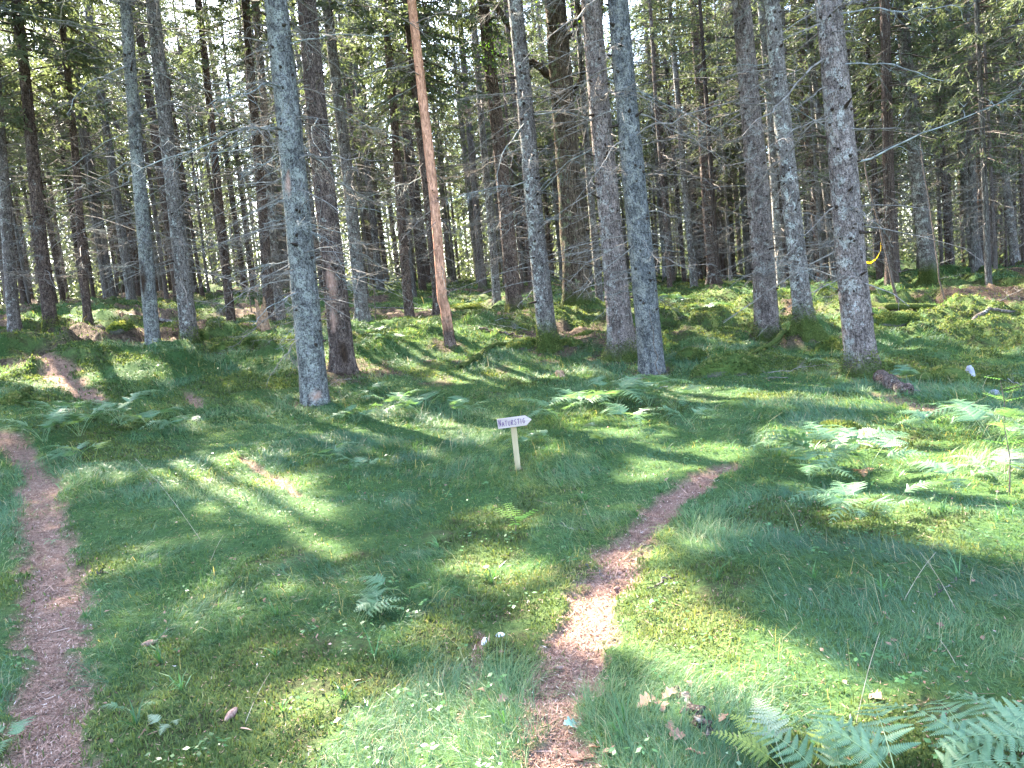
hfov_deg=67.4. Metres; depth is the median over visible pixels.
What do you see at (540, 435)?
bracken fern
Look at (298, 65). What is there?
forest spruce
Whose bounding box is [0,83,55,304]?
forest spruce
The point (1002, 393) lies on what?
rowan seedling
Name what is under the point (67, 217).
forest spruce
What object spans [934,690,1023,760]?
bracken fern
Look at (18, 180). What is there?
forest spruce
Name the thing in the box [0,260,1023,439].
feather moss
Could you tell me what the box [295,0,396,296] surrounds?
forest spruce
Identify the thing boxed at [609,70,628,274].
forest spruce
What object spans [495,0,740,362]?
spruce tree
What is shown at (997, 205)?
spruce tree
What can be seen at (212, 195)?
forest spruce
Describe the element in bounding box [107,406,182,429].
bracken fern
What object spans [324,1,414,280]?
forest spruce
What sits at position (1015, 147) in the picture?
forest spruce
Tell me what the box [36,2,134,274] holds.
forest spruce
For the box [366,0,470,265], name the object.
forest spruce
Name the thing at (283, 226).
forest spruce
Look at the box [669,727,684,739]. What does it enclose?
dry leaf
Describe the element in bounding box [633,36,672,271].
forest spruce
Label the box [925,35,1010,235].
forest spruce
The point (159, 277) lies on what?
forest spruce
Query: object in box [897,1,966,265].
forest spruce
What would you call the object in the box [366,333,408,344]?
bracken fern
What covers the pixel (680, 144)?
spruce tree
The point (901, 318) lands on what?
mossy boulder
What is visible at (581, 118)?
forest spruce
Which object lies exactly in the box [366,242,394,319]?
dead sapling
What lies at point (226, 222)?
forest spruce
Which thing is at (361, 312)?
spruce tree
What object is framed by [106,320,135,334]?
mossy boulder
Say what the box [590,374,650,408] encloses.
bracken fern
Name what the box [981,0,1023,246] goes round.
forest spruce
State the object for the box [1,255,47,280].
forest spruce
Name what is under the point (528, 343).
mossy boulder
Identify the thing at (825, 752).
bracken fern
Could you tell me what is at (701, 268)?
forest spruce
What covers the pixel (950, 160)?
forest spruce
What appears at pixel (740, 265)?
forest spruce
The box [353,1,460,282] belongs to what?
forest spruce
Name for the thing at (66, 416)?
bracken fern
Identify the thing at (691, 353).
mossy boulder
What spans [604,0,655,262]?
forest spruce
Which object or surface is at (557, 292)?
mossy boulder
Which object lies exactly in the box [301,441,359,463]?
bracken fern
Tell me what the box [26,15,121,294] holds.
forest spruce
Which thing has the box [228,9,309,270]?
forest spruce
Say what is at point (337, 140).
forest spruce
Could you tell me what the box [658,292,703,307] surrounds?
bracken fern
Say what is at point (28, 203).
forest spruce
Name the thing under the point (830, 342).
mossy boulder
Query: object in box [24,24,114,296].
forest spruce
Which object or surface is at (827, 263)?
forest spruce
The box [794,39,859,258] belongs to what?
forest spruce
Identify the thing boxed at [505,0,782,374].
spruce tree
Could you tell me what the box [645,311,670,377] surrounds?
dead sapling
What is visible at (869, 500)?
bracken fern
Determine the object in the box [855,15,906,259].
forest spruce
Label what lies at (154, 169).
forest spruce
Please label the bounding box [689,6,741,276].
forest spruce
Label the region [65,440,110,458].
bracken fern
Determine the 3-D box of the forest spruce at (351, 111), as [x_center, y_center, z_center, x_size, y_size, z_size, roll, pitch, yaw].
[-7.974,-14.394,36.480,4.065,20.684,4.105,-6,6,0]
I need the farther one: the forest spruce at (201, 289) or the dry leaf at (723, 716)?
the forest spruce at (201, 289)
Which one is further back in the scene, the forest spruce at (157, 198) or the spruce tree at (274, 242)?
the forest spruce at (157, 198)
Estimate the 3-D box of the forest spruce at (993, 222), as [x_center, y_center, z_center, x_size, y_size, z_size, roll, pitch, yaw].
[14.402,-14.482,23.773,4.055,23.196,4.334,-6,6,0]
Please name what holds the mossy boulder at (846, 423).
on the forest ground at (220, 436)
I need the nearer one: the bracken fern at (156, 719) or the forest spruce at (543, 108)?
the bracken fern at (156, 719)
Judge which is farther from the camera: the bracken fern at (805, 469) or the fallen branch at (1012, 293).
the fallen branch at (1012, 293)
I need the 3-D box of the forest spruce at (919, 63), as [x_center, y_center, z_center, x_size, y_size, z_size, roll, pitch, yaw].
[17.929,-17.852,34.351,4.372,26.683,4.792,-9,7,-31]
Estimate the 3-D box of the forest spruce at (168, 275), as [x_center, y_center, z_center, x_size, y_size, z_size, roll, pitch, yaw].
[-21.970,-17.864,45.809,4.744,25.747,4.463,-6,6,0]
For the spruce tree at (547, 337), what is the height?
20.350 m
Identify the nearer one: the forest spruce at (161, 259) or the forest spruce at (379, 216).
the forest spruce at (161, 259)
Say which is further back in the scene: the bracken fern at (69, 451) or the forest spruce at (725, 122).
the forest spruce at (725, 122)
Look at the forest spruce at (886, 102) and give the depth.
22.40 m
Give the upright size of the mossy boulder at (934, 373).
0.605 m
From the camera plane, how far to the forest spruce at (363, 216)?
35.84 m
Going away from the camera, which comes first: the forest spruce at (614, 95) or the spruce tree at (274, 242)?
the spruce tree at (274, 242)
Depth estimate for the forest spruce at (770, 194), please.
39.66 m
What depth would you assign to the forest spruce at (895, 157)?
33.86 m
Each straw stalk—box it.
[245,673,269,723]
[856,633,879,722]
[920,552,955,609]
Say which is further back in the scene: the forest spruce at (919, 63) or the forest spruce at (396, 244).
the forest spruce at (396, 244)
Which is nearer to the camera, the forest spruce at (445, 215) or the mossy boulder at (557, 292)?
the mossy boulder at (557, 292)
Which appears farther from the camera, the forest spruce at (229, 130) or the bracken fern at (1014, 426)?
the forest spruce at (229, 130)
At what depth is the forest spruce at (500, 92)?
44.42 m
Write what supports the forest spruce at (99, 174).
on the forest ground at (220, 436)
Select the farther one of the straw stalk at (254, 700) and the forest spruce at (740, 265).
the forest spruce at (740, 265)
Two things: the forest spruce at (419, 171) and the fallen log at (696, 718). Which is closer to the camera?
the fallen log at (696, 718)
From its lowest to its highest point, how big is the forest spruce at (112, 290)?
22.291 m
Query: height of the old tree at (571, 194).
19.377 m
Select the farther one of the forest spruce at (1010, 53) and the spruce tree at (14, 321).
the forest spruce at (1010, 53)
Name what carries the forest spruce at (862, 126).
on the forest ground at (220, 436)
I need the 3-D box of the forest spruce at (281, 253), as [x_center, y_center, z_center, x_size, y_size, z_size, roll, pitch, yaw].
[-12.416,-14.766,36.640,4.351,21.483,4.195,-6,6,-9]
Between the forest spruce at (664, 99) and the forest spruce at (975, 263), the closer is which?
the forest spruce at (975, 263)
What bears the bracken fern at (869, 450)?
on the forest ground at (220, 436)
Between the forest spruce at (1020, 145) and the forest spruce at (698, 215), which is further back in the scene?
the forest spruce at (698, 215)
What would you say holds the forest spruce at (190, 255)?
on the forest ground at (220, 436)
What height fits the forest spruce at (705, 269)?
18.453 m
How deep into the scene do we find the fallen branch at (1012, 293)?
16.39 m
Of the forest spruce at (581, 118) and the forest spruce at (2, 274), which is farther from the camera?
the forest spruce at (581, 118)
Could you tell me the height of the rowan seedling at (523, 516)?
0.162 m
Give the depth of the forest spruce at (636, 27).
38.29 m
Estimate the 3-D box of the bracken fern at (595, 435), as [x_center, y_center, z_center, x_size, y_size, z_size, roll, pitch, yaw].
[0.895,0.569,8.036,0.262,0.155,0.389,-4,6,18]
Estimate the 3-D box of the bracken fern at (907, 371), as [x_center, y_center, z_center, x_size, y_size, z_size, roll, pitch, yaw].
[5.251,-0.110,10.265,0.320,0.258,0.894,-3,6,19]
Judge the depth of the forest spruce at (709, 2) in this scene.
36.62 m
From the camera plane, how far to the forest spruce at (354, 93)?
40.03 m
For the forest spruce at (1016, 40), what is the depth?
13.07 m
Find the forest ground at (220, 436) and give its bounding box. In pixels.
[0,244,1023,767]
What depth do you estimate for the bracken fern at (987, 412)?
6.93 m
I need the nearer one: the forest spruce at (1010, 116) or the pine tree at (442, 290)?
the pine tree at (442, 290)
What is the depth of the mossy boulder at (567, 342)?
14.55 m
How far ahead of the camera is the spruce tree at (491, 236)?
24.51 m
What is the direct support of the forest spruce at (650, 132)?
on the forest ground at (220, 436)
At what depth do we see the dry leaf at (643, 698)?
3.02 m
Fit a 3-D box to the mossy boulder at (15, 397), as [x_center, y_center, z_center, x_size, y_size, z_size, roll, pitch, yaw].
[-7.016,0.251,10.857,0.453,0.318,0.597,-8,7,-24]
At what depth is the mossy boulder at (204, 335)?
15.67 m
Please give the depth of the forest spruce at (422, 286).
34.59 m
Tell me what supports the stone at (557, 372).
on the forest ground at (220, 436)
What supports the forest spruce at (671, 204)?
on the forest ground at (220, 436)
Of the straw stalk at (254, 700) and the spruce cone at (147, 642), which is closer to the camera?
the straw stalk at (254, 700)
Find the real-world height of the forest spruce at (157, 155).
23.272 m
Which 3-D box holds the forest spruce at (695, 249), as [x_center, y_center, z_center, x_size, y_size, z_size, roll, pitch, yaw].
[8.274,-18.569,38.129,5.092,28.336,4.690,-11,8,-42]
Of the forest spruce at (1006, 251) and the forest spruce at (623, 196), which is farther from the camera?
the forest spruce at (623, 196)
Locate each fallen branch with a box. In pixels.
[329,375,351,392]
[768,358,837,372]
[1000,287,1023,301]
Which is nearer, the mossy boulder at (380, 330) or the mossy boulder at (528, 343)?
the mossy boulder at (528, 343)
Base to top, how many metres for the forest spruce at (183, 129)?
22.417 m
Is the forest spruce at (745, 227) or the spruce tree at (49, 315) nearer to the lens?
the spruce tree at (49, 315)
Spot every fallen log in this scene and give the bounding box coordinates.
[124,313,175,321]
[373,307,431,310]
[459,342,506,368]
[478,327,526,336]
[674,685,712,737]
[871,301,936,309]
[873,370,914,394]
[971,307,1014,319]
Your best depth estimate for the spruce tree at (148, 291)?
14.53 m
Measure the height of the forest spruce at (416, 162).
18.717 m
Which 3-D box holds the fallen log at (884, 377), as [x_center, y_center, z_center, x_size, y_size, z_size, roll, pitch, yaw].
[4.834,-0.015,9.759,0.224,0.222,1.320,-4,6,12]
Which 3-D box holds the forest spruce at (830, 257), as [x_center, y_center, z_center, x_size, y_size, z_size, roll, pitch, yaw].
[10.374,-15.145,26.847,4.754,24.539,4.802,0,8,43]
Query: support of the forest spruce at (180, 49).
on the forest ground at (220, 436)
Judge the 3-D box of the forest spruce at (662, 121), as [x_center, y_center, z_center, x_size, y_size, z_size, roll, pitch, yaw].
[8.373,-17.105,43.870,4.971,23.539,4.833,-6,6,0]
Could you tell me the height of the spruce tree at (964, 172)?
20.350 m
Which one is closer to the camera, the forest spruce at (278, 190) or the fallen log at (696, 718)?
the fallen log at (696, 718)
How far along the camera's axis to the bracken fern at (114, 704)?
3.35 m
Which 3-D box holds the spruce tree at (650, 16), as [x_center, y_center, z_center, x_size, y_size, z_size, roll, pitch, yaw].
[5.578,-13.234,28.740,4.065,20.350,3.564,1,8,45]
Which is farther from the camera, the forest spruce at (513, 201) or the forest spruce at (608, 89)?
the forest spruce at (608, 89)
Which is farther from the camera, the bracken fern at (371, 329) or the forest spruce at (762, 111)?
the forest spruce at (762, 111)
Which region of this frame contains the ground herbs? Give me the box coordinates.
[0,307,1023,767]
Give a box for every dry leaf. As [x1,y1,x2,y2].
[498,693,506,702]
[568,749,593,759]
[637,691,658,707]
[654,700,668,711]
[662,687,675,697]
[665,721,672,729]
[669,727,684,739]
[718,713,728,721]
[868,689,883,699]
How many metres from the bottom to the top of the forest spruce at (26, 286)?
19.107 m
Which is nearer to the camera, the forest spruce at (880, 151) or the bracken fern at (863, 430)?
the bracken fern at (863, 430)
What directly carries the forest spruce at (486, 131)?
on the forest ground at (220, 436)
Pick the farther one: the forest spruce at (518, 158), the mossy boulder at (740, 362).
the forest spruce at (518, 158)
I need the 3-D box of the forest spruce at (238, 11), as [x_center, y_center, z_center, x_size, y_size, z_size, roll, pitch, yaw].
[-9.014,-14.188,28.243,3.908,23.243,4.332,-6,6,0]
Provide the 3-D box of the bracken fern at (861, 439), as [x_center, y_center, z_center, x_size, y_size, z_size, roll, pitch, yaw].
[2.538,0.520,6.114,1.148,0.436,0.849,0,8,41]
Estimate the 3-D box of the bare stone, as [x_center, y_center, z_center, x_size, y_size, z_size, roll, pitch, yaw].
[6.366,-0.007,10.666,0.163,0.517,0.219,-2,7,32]
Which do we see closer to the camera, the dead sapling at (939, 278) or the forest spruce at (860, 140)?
the dead sapling at (939, 278)
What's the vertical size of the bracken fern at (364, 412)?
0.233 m
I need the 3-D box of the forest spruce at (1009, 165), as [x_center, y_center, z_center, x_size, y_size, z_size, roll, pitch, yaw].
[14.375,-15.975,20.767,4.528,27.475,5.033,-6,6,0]
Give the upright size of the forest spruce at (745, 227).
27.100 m
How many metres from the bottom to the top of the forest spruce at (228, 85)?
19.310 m
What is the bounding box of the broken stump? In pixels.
[255,296,270,331]
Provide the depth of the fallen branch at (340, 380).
12.32 m
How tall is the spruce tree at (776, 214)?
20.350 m
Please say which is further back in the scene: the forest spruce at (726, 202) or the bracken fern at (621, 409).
the forest spruce at (726, 202)
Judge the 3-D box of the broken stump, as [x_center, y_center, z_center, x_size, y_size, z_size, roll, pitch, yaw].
[-5.549,-1.540,17.005,0.358,0.815,0.340,-8,7,-25]
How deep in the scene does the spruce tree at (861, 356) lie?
10.56 m
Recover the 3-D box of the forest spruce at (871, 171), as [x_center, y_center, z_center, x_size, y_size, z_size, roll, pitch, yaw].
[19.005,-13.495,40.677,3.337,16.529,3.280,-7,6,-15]
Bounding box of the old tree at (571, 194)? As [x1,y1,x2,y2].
[427,0,658,306]
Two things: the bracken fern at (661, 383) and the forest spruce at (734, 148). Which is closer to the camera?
the bracken fern at (661, 383)
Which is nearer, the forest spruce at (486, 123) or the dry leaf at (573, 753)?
the dry leaf at (573, 753)
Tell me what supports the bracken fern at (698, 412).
on the forest ground at (220, 436)
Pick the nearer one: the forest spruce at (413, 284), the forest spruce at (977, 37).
the forest spruce at (977, 37)
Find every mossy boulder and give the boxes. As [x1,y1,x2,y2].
[0,390,32,405]
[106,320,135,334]
[199,329,209,341]
[210,341,239,353]
[240,336,262,345]
[367,329,385,332]
[450,302,482,310]
[506,336,536,349]
[552,289,561,295]
[560,337,582,346]
[574,329,603,336]
[675,346,708,362]
[689,349,768,377]
[808,418,862,443]
[814,335,842,352]
[818,286,837,292]
[873,309,926,326]
[905,364,985,385]
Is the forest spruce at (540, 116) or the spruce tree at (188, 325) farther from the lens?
the forest spruce at (540, 116)
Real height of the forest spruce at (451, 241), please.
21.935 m
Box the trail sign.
[497,415,531,469]
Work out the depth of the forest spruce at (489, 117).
39.40 m
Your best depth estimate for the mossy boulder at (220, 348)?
14.79 m
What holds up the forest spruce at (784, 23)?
on the forest ground at (220, 436)
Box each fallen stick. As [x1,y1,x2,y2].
[647,573,676,588]
[930,565,967,596]
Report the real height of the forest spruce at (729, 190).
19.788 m
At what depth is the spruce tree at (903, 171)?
27.48 m
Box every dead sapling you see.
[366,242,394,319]
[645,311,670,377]
[862,156,899,302]
[912,143,961,302]
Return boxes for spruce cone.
[141,640,157,646]
[224,707,237,721]
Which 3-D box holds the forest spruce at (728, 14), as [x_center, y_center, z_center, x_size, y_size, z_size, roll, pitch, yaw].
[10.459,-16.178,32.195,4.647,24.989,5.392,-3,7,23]
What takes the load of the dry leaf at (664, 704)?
on the forest ground at (220, 436)
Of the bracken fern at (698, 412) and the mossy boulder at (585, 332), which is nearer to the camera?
the bracken fern at (698, 412)
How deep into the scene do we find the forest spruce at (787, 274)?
37.62 m
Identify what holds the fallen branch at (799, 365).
on the forest ground at (220, 436)
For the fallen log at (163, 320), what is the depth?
22.00 m
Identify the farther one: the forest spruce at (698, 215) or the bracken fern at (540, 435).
the forest spruce at (698, 215)
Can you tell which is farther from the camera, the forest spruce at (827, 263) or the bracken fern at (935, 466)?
the forest spruce at (827, 263)
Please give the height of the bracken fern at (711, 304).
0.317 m
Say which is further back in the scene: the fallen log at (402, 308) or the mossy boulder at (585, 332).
the fallen log at (402, 308)
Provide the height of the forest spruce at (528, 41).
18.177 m
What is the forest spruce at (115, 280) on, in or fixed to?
on the forest ground at (220, 436)
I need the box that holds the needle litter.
[0,285,1023,767]
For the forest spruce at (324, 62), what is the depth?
29.06 m
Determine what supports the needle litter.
on the forest ground at (220, 436)
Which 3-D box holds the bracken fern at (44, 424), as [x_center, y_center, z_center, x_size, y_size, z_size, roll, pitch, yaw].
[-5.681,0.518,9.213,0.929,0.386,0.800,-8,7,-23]
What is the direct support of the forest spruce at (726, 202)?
on the forest ground at (220, 436)
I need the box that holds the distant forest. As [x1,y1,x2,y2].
[0,0,1020,304]
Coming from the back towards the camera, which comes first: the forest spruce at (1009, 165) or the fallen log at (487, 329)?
the forest spruce at (1009, 165)
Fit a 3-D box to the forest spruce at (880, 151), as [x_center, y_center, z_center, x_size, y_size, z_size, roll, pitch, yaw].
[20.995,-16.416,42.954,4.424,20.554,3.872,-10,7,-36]
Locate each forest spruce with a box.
[0,10,68,303]
[0,12,64,303]
[0,17,18,284]
[0,18,93,301]
[0,21,59,298]
[0,24,93,299]
[0,32,67,282]
[0,34,50,282]
[0,50,63,293]
[0,52,33,282]
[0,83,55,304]
[0,174,35,303]
[1,0,149,297]
[1,66,50,282]
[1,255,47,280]
[5,0,150,296]
[6,0,118,300]
[20,0,120,297]
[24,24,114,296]
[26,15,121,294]
[29,0,171,300]
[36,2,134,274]
[42,30,110,276]
[49,6,135,282]
[60,2,140,295]
[80,1,138,283]
[80,3,130,292]
[82,0,213,301]
[83,5,154,290]
[89,0,197,298]
[90,9,158,296]
[93,10,168,291]
[100,16,202,281]
[105,4,164,290]
[108,16,193,290]
[110,0,229,297]
[111,21,169,291]
[115,2,220,292]
[135,0,238,292]
[135,2,212,269]
[140,3,219,279]
[143,5,215,293]
[166,0,244,270]
[168,1,250,262]
[178,0,260,289]
[181,0,258,285]
[193,6,258,289]
[196,0,308,269]
[198,0,288,294]
[209,1,288,288]
[220,15,286,269]
[221,1,320,273]
[222,0,290,291]
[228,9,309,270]
[229,28,306,284]
[234,6,319,282]
[255,72,338,288]
[263,0,371,275]
[263,29,344,214]
[264,1,354,258]
[266,10,349,279]
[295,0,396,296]
[295,29,359,259]
[317,9,367,264]
[323,20,363,255]
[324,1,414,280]
[326,4,399,283]
[326,12,388,284]
[327,1,391,284]
[327,8,394,247]
[333,3,420,290]
[337,16,402,265]
[344,0,456,296]
[344,2,436,281]
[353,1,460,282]
[356,67,398,271]
[364,0,455,290]
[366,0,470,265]
[366,45,400,278]
[377,4,454,250]
[400,23,445,262]
[403,0,472,279]
[415,0,468,280]
[421,22,464,276]
[423,0,516,287]
[429,1,499,283]
[441,19,489,277]
[446,2,516,284]
[449,0,524,256]
[450,0,545,260]
[454,1,518,259]
[461,0,518,262]
[461,12,551,291]
[464,3,518,209]
[465,0,557,282]
[471,0,577,287]
[473,76,501,276]
[475,0,535,264]
[494,0,556,247]
[497,0,548,280]
[500,6,560,267]
[513,75,624,262]
[515,0,594,266]
[523,3,558,277]
[524,2,556,273]
[525,0,589,232]
[525,0,590,262]
[526,1,580,258]
[526,1,593,282]
[539,0,626,284]
[549,0,612,275]
[566,0,628,261]
[569,17,626,268]
[572,74,654,257]
[595,21,655,281]
[603,1,701,281]
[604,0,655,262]
[606,8,654,237]
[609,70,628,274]
[614,0,698,281]
[629,0,686,257]
[629,0,733,280]
[632,3,724,281]
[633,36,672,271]
[635,0,693,254]
[635,6,684,264]
[635,10,680,274]
[639,11,681,274]
[641,0,744,285]
[643,0,687,268]
[657,0,747,264]
[660,0,727,280]
[668,6,726,276]
[670,4,704,274]
[675,0,745,280]
[676,0,747,280]
[679,0,771,280]
[680,1,771,265]
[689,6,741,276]
[690,4,742,271]
[699,4,741,274]
[704,0,742,276]
[706,2,783,262]
[709,0,763,248]
[716,1,819,279]
[722,0,851,269]
[722,14,793,253]
[726,49,743,274]
[727,3,795,270]
[741,13,806,278]
[751,0,882,281]
[756,0,871,279]
[759,2,829,265]
[760,0,878,281]
[762,0,862,279]
[788,2,816,276]
[789,1,828,258]
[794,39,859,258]
[795,0,829,272]
[795,0,1000,285]
[807,21,868,261]
[809,1,895,260]
[812,0,919,280]
[813,9,899,260]
[843,0,948,270]
[848,8,883,256]
[852,67,906,264]
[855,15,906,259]
[856,11,909,269]
[857,9,923,247]
[860,0,931,259]
[868,6,957,235]
[870,0,973,268]
[871,0,961,268]
[896,60,941,244]
[897,0,1023,285]
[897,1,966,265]
[907,3,964,263]
[912,0,982,264]
[913,0,1023,273]
[918,0,1023,268]
[922,31,960,251]
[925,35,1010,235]
[927,0,1019,260]
[932,38,1017,239]
[953,1,1023,265]
[957,0,1023,255]
[957,2,1023,263]
[959,0,1023,260]
[976,2,1023,266]
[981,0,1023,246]
[982,9,1022,231]
[988,23,1023,149]
[989,56,1023,233]
[990,0,1023,119]
[990,3,1023,253]
[994,13,1022,247]
[997,16,1023,227]
[1001,16,1023,235]
[1007,48,1023,256]
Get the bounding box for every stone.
[553,665,563,669]
[555,370,564,376]
[965,365,975,376]
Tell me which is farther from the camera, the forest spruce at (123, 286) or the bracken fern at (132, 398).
the forest spruce at (123, 286)
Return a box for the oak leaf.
[564,716,579,727]
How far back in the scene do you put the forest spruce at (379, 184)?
46.24 m
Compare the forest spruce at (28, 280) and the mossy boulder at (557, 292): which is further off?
the forest spruce at (28, 280)
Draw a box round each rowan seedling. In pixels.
[493,503,538,530]
[980,422,1023,494]
[983,376,1023,420]
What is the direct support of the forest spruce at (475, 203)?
on the forest ground at (220, 436)
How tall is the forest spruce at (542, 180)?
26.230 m
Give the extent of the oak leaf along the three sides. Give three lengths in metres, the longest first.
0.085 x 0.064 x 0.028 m
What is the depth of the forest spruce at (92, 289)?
32.25 m
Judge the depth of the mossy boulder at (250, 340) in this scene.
14.95 m
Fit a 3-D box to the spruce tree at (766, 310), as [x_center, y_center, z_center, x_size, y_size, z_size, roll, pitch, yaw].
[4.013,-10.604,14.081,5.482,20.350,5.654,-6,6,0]
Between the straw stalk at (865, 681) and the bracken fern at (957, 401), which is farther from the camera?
the bracken fern at (957, 401)
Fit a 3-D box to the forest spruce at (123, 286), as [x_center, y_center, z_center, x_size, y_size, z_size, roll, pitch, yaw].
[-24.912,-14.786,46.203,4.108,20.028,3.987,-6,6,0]
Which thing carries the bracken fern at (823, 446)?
on the forest ground at (220, 436)
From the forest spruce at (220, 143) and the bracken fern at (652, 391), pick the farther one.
the forest spruce at (220, 143)
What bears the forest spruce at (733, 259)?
on the forest ground at (220, 436)
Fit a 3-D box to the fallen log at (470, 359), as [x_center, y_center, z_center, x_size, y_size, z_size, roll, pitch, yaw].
[-0.549,-0.550,14.272,0.447,0.345,1.914,-2,7,33]
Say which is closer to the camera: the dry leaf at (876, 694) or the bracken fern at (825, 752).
the bracken fern at (825, 752)
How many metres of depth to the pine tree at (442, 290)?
14.48 m
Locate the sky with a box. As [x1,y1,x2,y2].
[1,0,1019,303]
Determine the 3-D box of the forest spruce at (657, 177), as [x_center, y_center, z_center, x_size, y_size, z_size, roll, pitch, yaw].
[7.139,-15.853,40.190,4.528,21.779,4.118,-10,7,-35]
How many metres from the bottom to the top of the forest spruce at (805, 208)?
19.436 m
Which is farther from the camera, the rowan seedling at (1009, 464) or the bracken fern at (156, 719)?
the rowan seedling at (1009, 464)
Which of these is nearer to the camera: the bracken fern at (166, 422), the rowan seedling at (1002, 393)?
the rowan seedling at (1002, 393)
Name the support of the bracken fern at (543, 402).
on the forest ground at (220, 436)
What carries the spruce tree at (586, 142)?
on the forest ground at (220, 436)
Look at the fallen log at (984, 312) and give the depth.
15.40 m
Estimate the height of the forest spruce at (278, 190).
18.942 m
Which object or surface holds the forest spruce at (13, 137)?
on the forest ground at (220, 436)
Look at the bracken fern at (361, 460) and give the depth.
7.72 m
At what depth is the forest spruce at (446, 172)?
51.55 m
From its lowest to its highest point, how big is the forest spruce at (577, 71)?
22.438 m
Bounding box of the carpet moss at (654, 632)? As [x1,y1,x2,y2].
[0,288,1023,767]
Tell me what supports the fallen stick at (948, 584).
on the forest ground at (220, 436)
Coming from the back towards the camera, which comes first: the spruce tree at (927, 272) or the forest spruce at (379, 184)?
the forest spruce at (379, 184)
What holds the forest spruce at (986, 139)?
on the forest ground at (220, 436)
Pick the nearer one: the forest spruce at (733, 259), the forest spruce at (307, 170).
the forest spruce at (307, 170)
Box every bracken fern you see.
[0,406,78,441]
[0,716,37,754]
[17,403,121,435]
[21,400,89,420]
[31,440,105,464]
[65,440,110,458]
[69,389,162,423]
[102,701,157,710]
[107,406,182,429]
[142,414,201,430]
[148,714,182,734]
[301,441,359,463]
[323,404,383,421]
[341,456,382,469]
[345,381,384,396]
[348,584,393,611]
[355,573,428,600]
[356,322,394,332]
[356,589,402,621]
[363,389,426,413]
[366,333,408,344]
[380,390,446,416]
[447,395,489,418]
[501,430,540,447]
[515,396,609,423]
[524,429,552,442]
[542,388,606,416]
[584,422,595,431]
[587,375,633,396]
[588,429,610,444]
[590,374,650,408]
[596,402,660,426]
[604,374,692,405]
[625,384,706,408]
[650,405,722,424]
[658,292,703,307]
[687,302,732,309]
[711,698,792,767]
[741,700,862,767]
[742,422,908,474]
[764,440,854,463]
[783,702,1023,767]
[788,480,898,519]
[789,448,855,481]
[799,424,928,475]
[806,722,851,765]
[828,480,941,525]
[833,427,876,445]
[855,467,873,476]
[883,696,1023,767]
[892,364,919,381]
[896,409,985,434]
[905,459,1023,492]
[925,402,1023,435]
[929,399,991,424]
[933,403,1023,446]
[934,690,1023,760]
[943,448,1023,481]
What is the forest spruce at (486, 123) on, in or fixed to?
on the forest ground at (220, 436)
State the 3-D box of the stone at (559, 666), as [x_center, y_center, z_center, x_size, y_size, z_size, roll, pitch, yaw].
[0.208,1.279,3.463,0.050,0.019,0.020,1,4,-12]
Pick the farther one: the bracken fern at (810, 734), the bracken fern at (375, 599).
the bracken fern at (375, 599)
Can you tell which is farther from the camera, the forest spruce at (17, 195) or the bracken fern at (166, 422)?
the forest spruce at (17, 195)
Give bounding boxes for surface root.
[18,386,33,407]
[749,329,786,354]
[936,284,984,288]
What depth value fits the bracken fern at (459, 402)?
10.25 m
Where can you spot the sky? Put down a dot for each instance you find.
(42, 0)
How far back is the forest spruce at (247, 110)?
43.83 m
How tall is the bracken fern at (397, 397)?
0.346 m
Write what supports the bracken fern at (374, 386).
on the forest ground at (220, 436)
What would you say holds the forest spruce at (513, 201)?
on the forest ground at (220, 436)
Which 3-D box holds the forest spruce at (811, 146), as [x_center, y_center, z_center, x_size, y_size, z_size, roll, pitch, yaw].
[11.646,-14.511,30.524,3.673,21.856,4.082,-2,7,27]
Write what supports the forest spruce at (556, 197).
on the forest ground at (220, 436)
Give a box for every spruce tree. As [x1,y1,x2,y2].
[0,0,109,332]
[0,0,127,332]
[0,0,153,324]
[0,0,226,344]
[48,0,266,343]
[105,0,423,405]
[134,0,283,321]
[164,0,330,320]
[178,0,440,375]
[182,0,341,320]
[247,0,426,322]
[296,0,467,316]
[337,0,507,316]
[422,0,557,312]
[431,0,537,306]
[446,0,648,353]
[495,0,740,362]
[504,0,655,301]
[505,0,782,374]
[626,0,719,287]
[628,0,861,342]
[633,0,727,287]
[647,0,745,285]
[692,0,891,342]
[697,0,830,289]
[722,0,1023,380]
[761,0,862,281]
[817,1,961,272]
[843,0,990,286]
[890,0,1007,265]
[893,0,1023,267]
[916,1,1019,264]
[942,0,1023,267]
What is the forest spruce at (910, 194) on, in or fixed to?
on the forest ground at (220, 436)
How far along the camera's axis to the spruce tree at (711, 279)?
31.29 m
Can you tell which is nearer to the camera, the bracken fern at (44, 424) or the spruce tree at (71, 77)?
the bracken fern at (44, 424)
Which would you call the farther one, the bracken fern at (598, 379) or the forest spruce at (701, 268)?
the forest spruce at (701, 268)
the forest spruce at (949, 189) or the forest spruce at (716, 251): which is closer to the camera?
the forest spruce at (716, 251)
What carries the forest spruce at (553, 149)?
on the forest ground at (220, 436)
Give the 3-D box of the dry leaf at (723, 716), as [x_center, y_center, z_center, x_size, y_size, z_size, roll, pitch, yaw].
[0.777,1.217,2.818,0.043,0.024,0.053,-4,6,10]
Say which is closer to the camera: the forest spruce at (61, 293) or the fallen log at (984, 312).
the fallen log at (984, 312)
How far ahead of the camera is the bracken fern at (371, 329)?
15.19 m
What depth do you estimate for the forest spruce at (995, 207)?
37.15 m
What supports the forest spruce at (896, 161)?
on the forest ground at (220, 436)
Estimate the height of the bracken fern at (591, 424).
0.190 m
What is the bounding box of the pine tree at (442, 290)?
[327,0,499,346]
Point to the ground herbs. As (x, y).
(392, 657)
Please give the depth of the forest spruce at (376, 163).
48.87 m
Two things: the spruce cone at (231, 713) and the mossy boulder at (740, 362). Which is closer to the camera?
the spruce cone at (231, 713)

